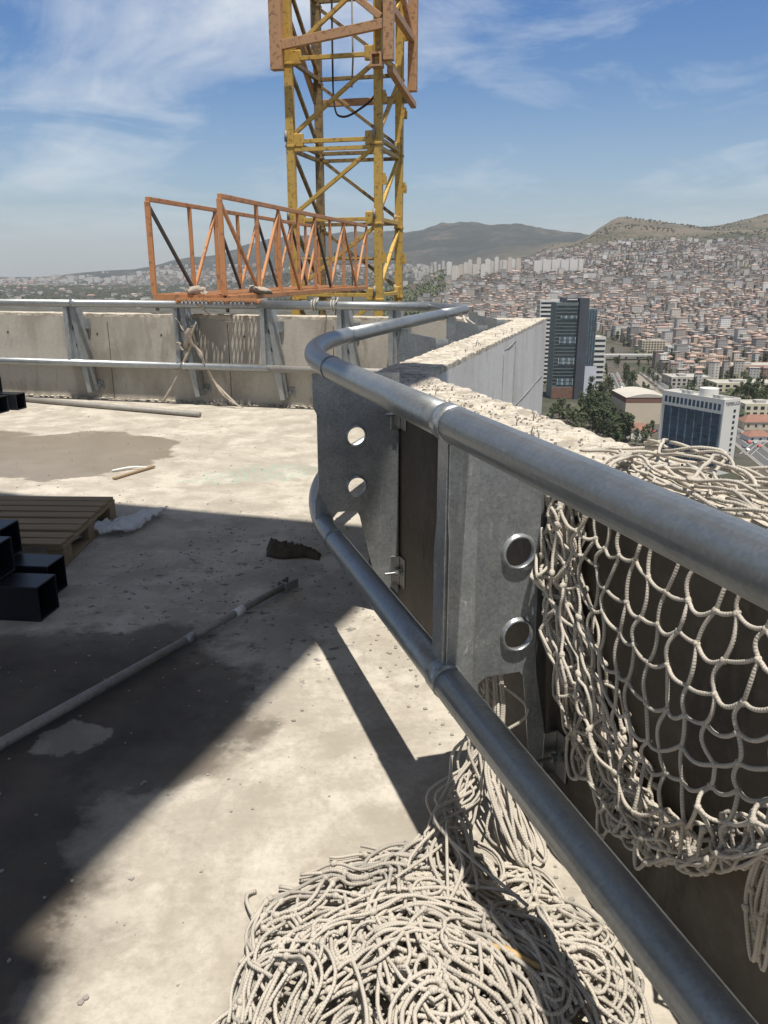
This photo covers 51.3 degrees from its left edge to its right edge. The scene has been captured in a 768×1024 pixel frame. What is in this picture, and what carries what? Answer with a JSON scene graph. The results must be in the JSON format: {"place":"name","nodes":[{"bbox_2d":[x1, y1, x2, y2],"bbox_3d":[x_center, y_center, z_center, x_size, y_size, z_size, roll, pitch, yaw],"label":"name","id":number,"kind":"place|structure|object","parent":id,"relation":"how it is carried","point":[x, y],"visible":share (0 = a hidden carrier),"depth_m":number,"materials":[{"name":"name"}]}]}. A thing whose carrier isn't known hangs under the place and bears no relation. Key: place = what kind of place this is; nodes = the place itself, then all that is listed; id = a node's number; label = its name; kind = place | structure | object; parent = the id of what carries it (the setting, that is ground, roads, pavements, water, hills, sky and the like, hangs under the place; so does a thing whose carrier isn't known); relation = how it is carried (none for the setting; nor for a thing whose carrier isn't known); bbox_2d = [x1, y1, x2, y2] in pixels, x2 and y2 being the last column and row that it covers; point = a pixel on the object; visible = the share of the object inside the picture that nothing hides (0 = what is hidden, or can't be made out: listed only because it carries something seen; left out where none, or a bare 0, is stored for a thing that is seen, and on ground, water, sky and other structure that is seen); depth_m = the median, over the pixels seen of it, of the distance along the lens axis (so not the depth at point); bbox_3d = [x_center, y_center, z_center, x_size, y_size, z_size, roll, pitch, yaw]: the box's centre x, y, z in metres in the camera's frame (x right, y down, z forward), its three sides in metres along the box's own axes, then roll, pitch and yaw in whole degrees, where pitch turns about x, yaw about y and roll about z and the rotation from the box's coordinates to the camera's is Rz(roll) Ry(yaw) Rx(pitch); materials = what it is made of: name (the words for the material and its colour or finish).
{"place":"outdoors","nodes":[
{"label":"outdoors","id":0,"kind":"place"},
{"bbox_2d":[0,214,767,488],"bbox_3d":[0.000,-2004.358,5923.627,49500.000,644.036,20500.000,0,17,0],"label":"terrain","id":1,"kind":"structure","parent":0,"point":[457,243],"depth_m":6214.75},
{"bbox_2d":[0,271,411,300],"bbox_3d":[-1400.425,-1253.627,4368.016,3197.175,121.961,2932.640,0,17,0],"label":"woods","id":2,"kind":"object","parent":1,"relation":"on","point":[96,291],"visible":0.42,"depth_m":4402.78,"materials":[{"name":"green plant"}]},
{"bbox_2d":[0,262,435,307],"bbox_3d":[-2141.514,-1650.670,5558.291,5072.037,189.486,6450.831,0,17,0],"label":"distant suburb","id":3,"kind":"object","parent":1,"relation":"on","point":[161,279],"visible":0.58,"depth_m":6041.43,"materials":[{"name":"concrete"}]},
{"bbox_2d":[282,0,407,315],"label":"tower crane mast","id":4,"kind":"object","parent":1,"relation":"on","point":[375,143],"visible":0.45,"depth_m":16.61,"materials":[{"name":"metal"}]},
{"bbox_2d":[268,0,417,108],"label":"climbing collar","id":5,"kind":"object","parent":4,"relation":"attached to","point":[279,44],"visible":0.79,"depth_m":15.41,"materials":[{"name":"metal"}]},
{"bbox_2d":[331,0,373,117],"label":"power cable","id":6,"kind":"object","parent":4,"relation":"hanging from","point":[357,110],"visible":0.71,"depth_m":16.29,"materials":[{"name":"rubber"}]},
{"bbox_2d":[351,0,353,87],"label":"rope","id":7,"kind":"object","parent":4,"relation":"hanging from","point":[352,39],"visible":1,"depth_m":16.11,"materials":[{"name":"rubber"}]},
{"bbox_2d":[383,269,445,315],"bbox_3d":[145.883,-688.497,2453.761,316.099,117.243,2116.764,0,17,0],"label":"park trees","id":8,"kind":"object","parent":1,"relation":"on","point":[424,287],"visible":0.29,"depth_m":2320.57,"materials":[{"name":"green plant"}]},
{"bbox_2d":[451,265,456,280],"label":"apartment tower","id":9,"kind":"structure","parent":1,"relation":"on","point":[453,272],"depth_m":2265.28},
{"bbox_2d":[485,258,489,273],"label":"apartment tower","id":10,"kind":"structure","parent":1,"relation":"on","point":[487,264],"depth_m":2393.46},
{"bbox_2d":[494,256,498,271],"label":"apartment tower","id":11,"kind":"structure","parent":1,"relation":"on","point":[496,262],"depth_m":2487.66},
{"bbox_2d":[507,257,511,272],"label":"apartment tower","id":12,"kind":"structure","parent":1,"relation":"on","point":[509,264],"depth_m":2307.32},
{"bbox_2d":[515,258,520,271],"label":"apartment tower","id":13,"kind":"structure","parent":1,"relation":"on","point":[518,264],"depth_m":2318.89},
{"bbox_2d":[536,298,559,383],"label":"office block","id":14,"kind":"structure","parent":1,"relation":"on","point":[543,308],"depth_m":806.92,"materials":[{"name":"white concrete"}]},
{"bbox_2d":[575,411,586,427],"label":"broadleaf tree","id":15,"kind":"object","parent":1,"relation":"on","point":[582,416],"visible":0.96,"depth_m":568.85,"materials":[{"name":"green plant"}]},
{"bbox_2d":[578,392,584,407],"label":"pine tree","id":16,"kind":"object","parent":1,"relation":"on","point":[582,398],"visible":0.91,"depth_m":648.87,"materials":[{"name":"green plant"}]},
{"bbox_2d":[406,231,765,336],"bbox_3d":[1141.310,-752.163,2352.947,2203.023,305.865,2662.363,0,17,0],"label":"town trees","id":17,"kind":"object","parent":1,"relation":"on","point":[640,238],"visible":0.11,"depth_m":3315.38,"materials":[{"name":"green plant"}]},
{"bbox_2d":[583,366,596,393],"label":"billboard","id":18,"kind":"object","parent":1,"relation":"on","point":[590,371],"visible":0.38,"depth_m":730.39},
{"bbox_2d":[585,308,597,365],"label":"glass tower","id":19,"kind":"structure","parent":1,"relation":"on","point":[591,336],"depth_m":741.26,"materials":[{"name":"glass"}]},
{"bbox_2d":[586,376,597,392],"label":"broadleaf tree","id":20,"kind":"object","parent":1,"relation":"on","point":[592,378],"visible":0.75,"depth_m":691.21,"materials":[{"name":"green plant"}]},
{"bbox_2d":[417,236,767,378],"bbox_3d":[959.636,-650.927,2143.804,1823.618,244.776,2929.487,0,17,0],"label":"hillside houses","id":21,"kind":"structure","parent":1,"relation":"on","point":[669,284],"depth_m":1874.36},
{"bbox_2d":[588,407,598,431],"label":"broadleaf tree","id":22,"kind":"object","parent":1,"relation":"on","point":[594,410],"visible":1,"depth_m":559.20,"materials":[{"name":"green plant"}]},
{"bbox_2d":[593,335,605,389],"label":"office block","id":23,"kind":"structure","parent":1,"relation":"on","point":[599,351],"depth_m":774.08,"materials":[{"name":"white concrete"}]},
{"bbox_2d":[600,411,612,436],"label":"broadleaf tree","id":24,"kind":"object","parent":1,"relation":"on","point":[604,416],"visible":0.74,"depth_m":541.89,"materials":[{"name":"green plant"}]},
{"bbox_2d":[603,419,612,437],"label":"pine tree","id":25,"kind":"object","parent":1,"relation":"on","point":[609,424],"visible":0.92,"depth_m":532.59,"materials":[{"name":"green plant"}]},
{"bbox_2d":[609,422,621,441],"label":"pine tree","id":26,"kind":"object","parent":1,"relation":"on","point":[615,426],"visible":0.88,"depth_m":511.73,"materials":[{"name":"green plant"}]},
{"bbox_2d":[623,412,632,442],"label":"broadleaf tree","id":27,"kind":"object","parent":1,"relation":"on","point":[629,416],"visible":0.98,"depth_m":537.55,"materials":[{"name":"green plant"}]},
{"bbox_2d":[605,354,652,359],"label":"overpass bridge","id":28,"kind":"structure","parent":1,"relation":"on","point":[626,356],"depth_m":1021.24,"materials":[{"name":"concrete"}]},
{"bbox_2d":[624,415,635,441],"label":"pine tree","id":29,"kind":"object","parent":1,"relation":"on","point":[633,424],"visible":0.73,"depth_m":541.48,"materials":[{"name":"green plant"}]},
{"bbox_2d":[626,327,638,339],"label":"town house","id":30,"kind":"structure","parent":1,"relation":"on","point":[633,330],"depth_m":1179.47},
{"bbox_2d":[611,387,661,423],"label":"barrel roof shed","id":31,"kind":"structure","parent":1,"relation":"on","point":[641,405],"depth_m":606.57,"materials":[{"name":"beige concrete"}]},
{"bbox_2d":[624,423,650,437],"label":"red roof house","id":32,"kind":"structure","parent":1,"relation":"on","point":[639,425],"depth_m":557.54,"materials":[{"name":"tile"}]},
{"bbox_2d":[641,423,651,436],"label":"broadleaf tree","id":33,"kind":"object","parent":1,"relation":"on","point":[647,428],"visible":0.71,"depth_m":537.70,"materials":[{"name":"green plant"}]},
{"bbox_2d":[638,338,665,353],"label":"apartment building","id":34,"kind":"structure","parent":1,"relation":"on","point":[647,345],"depth_m":1066.70,"materials":[{"name":"beige concrete"}]},
{"bbox_2d":[537,214,767,252],"bbox_3d":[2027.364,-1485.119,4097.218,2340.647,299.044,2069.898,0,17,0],"label":"hill scrub","id":35,"kind":"object","parent":1,"relation":"on","point":[632,225],"visible":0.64,"depth_m":3957.81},
{"bbox_2d":[544,337,767,419],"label":"valley trees","id":36,"kind":"object","parent":1,"relation":"on","point":[578,409],"visible":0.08,"depth_m":739.22,"materials":[{"name":"green plant"}]},
{"bbox_2d":[651,350,663,368],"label":"town house","id":37,"kind":"structure","parent":1,"relation":"on","point":[654,358],"depth_m":946.63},
{"bbox_2d":[654,326,669,335],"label":"town house","id":38,"kind":"structure","parent":1,"relation":"on","point":[661,328],"depth_m":1182.33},
{"bbox_2d":[661,331,672,343],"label":"town house","id":39,"kind":"structure","parent":1,"relation":"on","point":[667,336],"depth_m":1102.29,"materials":[{"name":"paint"}]},
{"bbox_2d":[669,361,678,372],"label":"town house","id":40,"kind":"structure","parent":1,"relation":"on","point":[674,366],"depth_m":855.22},
{"bbox_2d":[664,344,691,351],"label":"office block","id":41,"kind":"structure","parent":1,"relation":"on","point":[668,348],"depth_m":1055.70,"materials":[{"name":"white concrete"}]},
{"bbox_2d":[673,327,685,336],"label":"town house","id":42,"kind":"structure","parent":1,"relation":"on","point":[679,332],"depth_m":1124.11,"materials":[{"name":"paint"}]},
{"bbox_2d":[673,344,688,357],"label":"town house","id":43,"kind":"structure","parent":1,"relation":"on","point":[682,348],"depth_m":966.30,"materials":[{"name":"paint"}]},
{"bbox_2d":[661,373,712,385],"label":"factory building","id":44,"kind":"structure","parent":1,"relation":"on","point":[671,379],"depth_m":814.03,"materials":[{"name":"white concrete"}]},
{"bbox_2d":[684,351,704,358],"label":"apartment building","id":45,"kind":"structure","parent":1,"relation":"on","point":[700,354],"depth_m":936.82,"materials":[{"name":"beige concrete"}]},
{"bbox_2d":[693,371,702,389],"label":"town house","id":46,"kind":"structure","parent":1,"relation":"on","point":[698,375],"depth_m":772.36,"materials":[{"name":"paint"}]},
{"bbox_2d":[705,361,714,378],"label":"town house","id":47,"kind":"structure","parent":1,"relation":"on","point":[710,367],"depth_m":846.13,"materials":[{"name":"paint"}]},
{"bbox_2d":[704,354,727,361],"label":"apartment building","id":48,"kind":"structure","parent":1,"relation":"on","point":[720,358],"depth_m":937.04,"materials":[{"name":"beige concrete"}]},
{"bbox_2d":[712,359,720,378],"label":"town house","id":49,"kind":"structure","parent":1,"relation":"on","point":[717,368],"depth_m":845.86,"materials":[{"name":"paint"}]},
{"bbox_2d":[715,339,728,348],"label":"town house","id":50,"kind":"structure","parent":1,"relation":"on","point":[720,343],"depth_m":1015.77,"materials":[{"name":"paint"}]},
{"bbox_2d":[720,360,729,377],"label":"town house","id":51,"kind":"structure","parent":1,"relation":"on","point":[725,366],"depth_m":848.37,"materials":[{"name":"paint"}]},
{"bbox_2d":[723,346,732,361],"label":"town house","id":52,"kind":"structure","parent":1,"relation":"on","point":[727,350],"depth_m":969.15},
{"bbox_2d":[731,351,739,361],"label":"town house","id":53,"kind":"structure","parent":1,"relation":"on","point":[735,354],"depth_m":974.63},
{"bbox_2d":[706,379,767,391],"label":"factory building","id":54,"kind":"structure","parent":1,"relation":"on","point":[723,385],"depth_m":775.78,"materials":[{"name":"white concrete"}]},
{"bbox_2d":[732,359,744,378],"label":"town house","id":55,"kind":"structure","parent":1,"relation":"on","point":[738,366],"depth_m":860.52,"materials":[{"name":"paint"}]},
{"bbox_2d":[733,328,747,341],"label":"town house","id":56,"kind":"structure","parent":1,"relation":"on","point":[738,332],"depth_m":1109.00,"materials":[{"name":"paint"}]},
{"bbox_2d":[741,379,750,394],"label":"pine tree","id":57,"kind":"object","parent":1,"relation":"on","point":[745,388],"visible":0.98,"depth_m":696.23,"materials":[{"name":"green plant"}]},
{"bbox_2d":[730,362,767,371],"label":"factory building","id":58,"kind":"structure","parent":1,"relation":"on","point":[753,364],"depth_m":893.98,"materials":[{"name":"white concrete"}]},
{"bbox_2d":[737,414,767,429],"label":"red roof house","id":59,"kind":"structure","parent":1,"relation":"on","point":[752,421],"depth_m":585.80,"materials":[{"name":"tile"}]},
{"bbox_2d":[748,382,756,398],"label":"broadleaf tree","id":60,"kind":"object","parent":1,"relation":"on","point":[752,391],"visible":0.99,"depth_m":688.26,"materials":[{"name":"green plant"}]},
{"bbox_2d":[739,399,767,414],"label":"factory building","id":61,"kind":"structure","parent":1,"relation":"on","point":[753,406],"depth_m":637.04,"materials":[{"name":"beige concrete"}]},
{"bbox_2d":[748,367,759,378],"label":"town house","id":62,"kind":"structure","parent":1,"relation":"on","point":[754,372],"depth_m":814.91,"materials":[{"name":"paint"}]},
{"bbox_2d":[741,430,767,441],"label":"red roof house","id":63,"kind":"structure","parent":1,"relation":"on","point":[757,436],"depth_m":544.95,"materials":[{"name":"tile"}]},
{"bbox_2d":[751,351,759,361],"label":"town house","id":64,"kind":"structure","parent":1,"relation":"on","point":[755,355],"depth_m":979.08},
{"bbox_2d":[751,336,765,348],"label":"town house","id":65,"kind":"structure","parent":1,"relation":"on","point":[758,342],"depth_m":1014.29,"materials":[{"name":"paint"}]},
{"bbox_2d":[0,0,767,276],"label":"sky","id":66,"kind":"structure","parent":0,"point":[578,116],"materials":[{"name":"blue"}]},
{"bbox_2d":[546,297,589,399],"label":"office tower","id":67,"kind":"structure","parent":0,"point":[569,318],"depth_m":715.37,"materials":[{"name":"glass"}]},
{"bbox_2d":[611,374,641,439],"bbox_3d":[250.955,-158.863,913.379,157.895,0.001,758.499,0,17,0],"label":"highway road","id":68,"kind":"structure","parent":0,"point":[615,377],"depth_m":834.39,"materials":[{"name":"asphalt"}]},
{"bbox_2d":[633,374,662,394],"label":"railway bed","id":69,"kind":"object","parent":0,"point":[640,379],"visible":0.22,"depth_m":834.77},
{"bbox_2d":[658,387,740,474],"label":"hotel building","id":70,"kind":"structure","parent":0,"point":[707,416],"depth_m":460.07,"materials":[{"name":"white concrete"},{"name":"blue glass"},{"name":"gravel"}]},
{"bbox_2d":[661,405,670,452],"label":"window","id":71,"kind":"structure","parent":70,"relation":"in","point":[667,407],"depth_m":481.41,"materials":[{"name":"blue glass"}]},
{"bbox_2d":[668,406,678,456],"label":"window","id":72,"kind":"structure","parent":70,"relation":"in","point":[675,409],"depth_m":476.96,"materials":[{"name":"blue glass"}]},
{"bbox_2d":[675,407,685,458],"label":"window","id":73,"kind":"structure","parent":70,"relation":"in","point":[681,426],"depth_m":472.16,"materials":[{"name":"blue glass"}]},
{"bbox_2d":[682,409,693,459],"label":"window","id":74,"kind":"structure","parent":70,"relation":"in","point":[690,417],"depth_m":467.51,"materials":[{"name":"blue glass"}]},
{"bbox_2d":[690,410,702,460],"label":"window","id":75,"kind":"structure","parent":70,"relation":"in","point":[698,413],"depth_m":462.51,"materials":[{"name":"blue glass"}]},
{"bbox_2d":[699,412,710,460],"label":"window","id":76,"kind":"structure","parent":70,"relation":"in","point":[706,414],"depth_m":457.46,"materials":[{"name":"blue glass"}]},
{"bbox_2d":[708,413,719,466],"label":"window","id":77,"kind":"structure","parent":70,"relation":"in","point":[713,438],"depth_m":452.68,"materials":[{"name":"blue glass"}]},
{"bbox_2d":[639,372,767,472],"bbox_3d":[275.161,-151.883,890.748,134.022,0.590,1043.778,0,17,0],"label":"pavement","id":78,"kind":"structure","parent":0,"point":[749,456],"depth_m":516.21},
{"bbox_2d":[644,374,767,465],"bbox_3d":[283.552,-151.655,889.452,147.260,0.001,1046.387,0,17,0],"label":"highway road","id":79,"kind":"structure","parent":0,"point":[760,458],"depth_m":530.11,"materials":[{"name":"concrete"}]},
{"bbox_2d":[739,442,767,454],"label":"street","id":80,"kind":"structure","parent":0,"point":[751,447],"depth_m":523.86,"materials":[{"name":"asphalt"}]},
{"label":"high rise building","id":81,"kind":"object","parent":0,"visible":0},
{"bbox_2d":[0,396,680,1023],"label":"roof slab","id":82,"kind":"structure","parent":81,"relation":"on","point":[102,828],"depth_m":2.72,"materials":[{"name":"concrete"}]},
{"bbox_2d":[0,395,8,412],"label":"square steel tube","id":83,"kind":"object","parent":82,"relation":"on","point":[4,405],"visible":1,"depth_m":8.91,"materials":[{"name":"metal"}]},
{"bbox_2d":[0,392,26,409],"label":"square steel tube","id":84,"kind":"object","parent":82,"relation":"on","point":[16,400],"visible":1,"depth_m":9.01,"materials":[{"name":"metal"}]},
{"bbox_2d":[0,572,58,621],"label":"square steel tube","id":85,"kind":"object","parent":82,"relation":"on","point":[29,597],"visible":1,"depth_m":3.57,"materials":[{"name":"metal"}]},
{"bbox_2d":[0,536,14,579],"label":"square steel tube","id":86,"kind":"object","parent":85,"relation":"on","point":[7,564],"visible":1,"depth_m":3.69,"materials":[{"name":"metal"}]},
{"bbox_2d":[12,553,67,592],"bbox_3d":[-2.774,0.279,3.989,2.400,0.165,0.170,2,17,5],"label":"square steel tube","id":87,"kind":"object","parent":82,"relation":"on","point":[41,563],"visible":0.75,"depth_m":3.88,"materials":[{"name":"metal"}]},
{"bbox_2d":[0,519,21,555],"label":"square steel tube","id":88,"kind":"object","parent":87,"relation":"on","point":[10,528],"visible":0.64,"depth_m":3.94,"materials":[{"name":"metal"}]},
{"bbox_2d":[0,496,115,566],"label":"wooden pallet","id":89,"kind":"object","parent":82,"relation":"on","point":[56,525],"visible":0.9,"depth_m":4.66,"materials":[{"name":"brown wood"}]},
{"bbox_2d":[25,397,201,416],"bbox_3d":[-3.641,-1.263,9.281,3.682,0.058,0.060,8,18,24],"label":"steel pipe","id":90,"kind":"object","parent":82,"relation":"on","point":[120,407],"visible":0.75,"depth_m":8.98,"materials":[{"name":"metal"}]},
{"bbox_2d":[75,506,168,539],"bbox_3d":[-1.603,0.073,4.779,0.259,0.084,0.848,13,21,38],"label":"plastic sheet","id":91,"kind":"object","parent":82,"relation":"on","point":[136,521],"visible":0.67,"depth_m":4.78,"materials":[{"name":"white"}]},
{"bbox_2d":[112,466,145,471],"bbox_3d":[-1.990,-0.344,6.291,0.290,0.024,0.044,-6,18,-19],"label":"white strip","id":92,"kind":"object","parent":82,"relation":"on","point":[128,468],"visible":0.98,"depth_m":6.29,"materials":[{"name":"paint"}]},
{"bbox_2d":[112,465,154,478],"bbox_3d":[-1.926,-0.308,6.175,0.030,0.015,0.428,8,19,26],"label":"timber batten","id":93,"kind":"object","parent":82,"relation":"on","point":[134,472],"visible":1,"depth_m":6.16,"materials":[{"name":"brown wood"}]},
{"bbox_2d":[0,576,297,750],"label":"steel prop pole","id":94,"kind":"object","parent":82,"relation":"on","point":[60,710],"visible":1,"depth_m":3.06,"materials":[{"name":"metal"}]},
{"bbox_2d":[25,394,309,407],"bbox_3d":[-3.869,-1.421,9.891,10.473,0.030,0.131,4,17,14],"label":"mortar spill","id":95,"kind":"object","parent":82,"relation":"on","point":[147,400],"visible":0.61,"depth_m":9.62,"materials":[{"name":"concrete"}]},
{"bbox_2d":[0,311,527,406],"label":"parapet wall","id":96,"kind":"structure","parent":82,"relation":"on","point":[122,336],"depth_m":9.46,"materials":[{"name":"concrete"}]},
{"bbox_2d":[0,299,267,396],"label":"guard rail","id":97,"kind":"object","parent":96,"relation":"attached to","point":[76,324],"visible":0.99,"depth_m":9.30,"materials":[{"name":"metal"}]},
{"bbox_2d":[161,303,253,407],"bbox_3d":[-2.015,-1.777,9.069,1.270,1.146,0.097,5,17,16],"label":"torn strap","id":98,"kind":"object","parent":97,"relation":"hanging from","point":[189,335],"visible":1,"depth_m":9.10,"materials":[{"name":"fabric"}]},
{"bbox_2d":[144,193,367,311],"bbox_3d":[-1.525,-3.750,11.825,1.456,1.250,6.752,3,17,9],"label":"truss gangway","id":99,"kind":"object","parent":96,"relation":"on","point":[222,293],"visible":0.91,"depth_m":10.65,"materials":[{"name":"metal"}]},
{"bbox_2d":[186,285,272,294],"bbox_3d":[-1.874,-2.624,9.534,1.172,0.176,0.306,-16,23,-42],"label":"cloth bundle","id":100,"kind":"object","parent":99,"relation":"on","point":[198,289],"visible":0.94,"depth_m":9.73,"materials":[{"name":"fabric"}]},
{"bbox_2d":[256,300,429,400],"bbox_3d":[-0.431,-1.750,8.775,1.930,1.096,0.244,4,17,14],"label":"guard rail","id":101,"kind":"object","parent":96,"relation":"attached to","point":[271,329],"visible":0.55,"depth_m":8.71,"materials":[{"name":"metal"}]},
{"bbox_2d":[266,537,320,559],"bbox_3d":[-0.502,0.192,4.414,0.323,0.085,0.184,2,17,5],"label":"cloth rag","id":102,"kind":"object","parent":82,"relation":"on","point":[276,548],"visible":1,"depth_m":4.36,"materials":[{"name":"fabric"}]},
{"bbox_2d":[0,320,763,1005],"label":"concrete grit","id":103,"kind":"object","parent":82,"relation":"on","point":[84,998],"visible":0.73,"depth_m":3.04,"materials":[{"name":"concrete"}]},
{"bbox_2d":[210,674,654,1023],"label":"safety net","id":104,"kind":"object","parent":82,"relation":"on","point":[426,953],"visible":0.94,"depth_m":1.73,"materials":[{"name":"fabric"}]},
{"bbox_2d":[477,943,552,973],"bbox_3d":[0.270,0.921,1.656,0.167,0.037,0.025,8,19,25],"label":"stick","id":105,"kind":"object","parent":104,"relation":"in","point":[534,965],"visible":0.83,"depth_m":1.64,"materials":[{"name":"wood"}]},
{"bbox_2d":[374,318,546,414],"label":"parapet wall","id":106,"kind":"structure","parent":82,"relation":"on","point":[508,367],"depth_m":5.96,"materials":[{"name":"concrete"}]},
{"bbox_2d":[369,375,767,1023],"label":"parapet wall","id":107,"kind":"structure","parent":82,"relation":"on","point":[705,915],"depth_m":1.84,"materials":[{"name":"concrete"}]},
{"bbox_2d":[304,302,767,1023],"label":"guard rail","id":108,"kind":"object","parent":107,"relation":"attached to","point":[500,486],"visible":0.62,"depth_m":2.03,"materials":[{"name":"metal"}]},
{"bbox_2d":[530,438,767,971],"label":"safety net","id":109,"kind":"object","parent":107,"relation":"hanging from","point":[658,834],"visible":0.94,"depth_m":1.82,"materials":[{"name":"fabric"}]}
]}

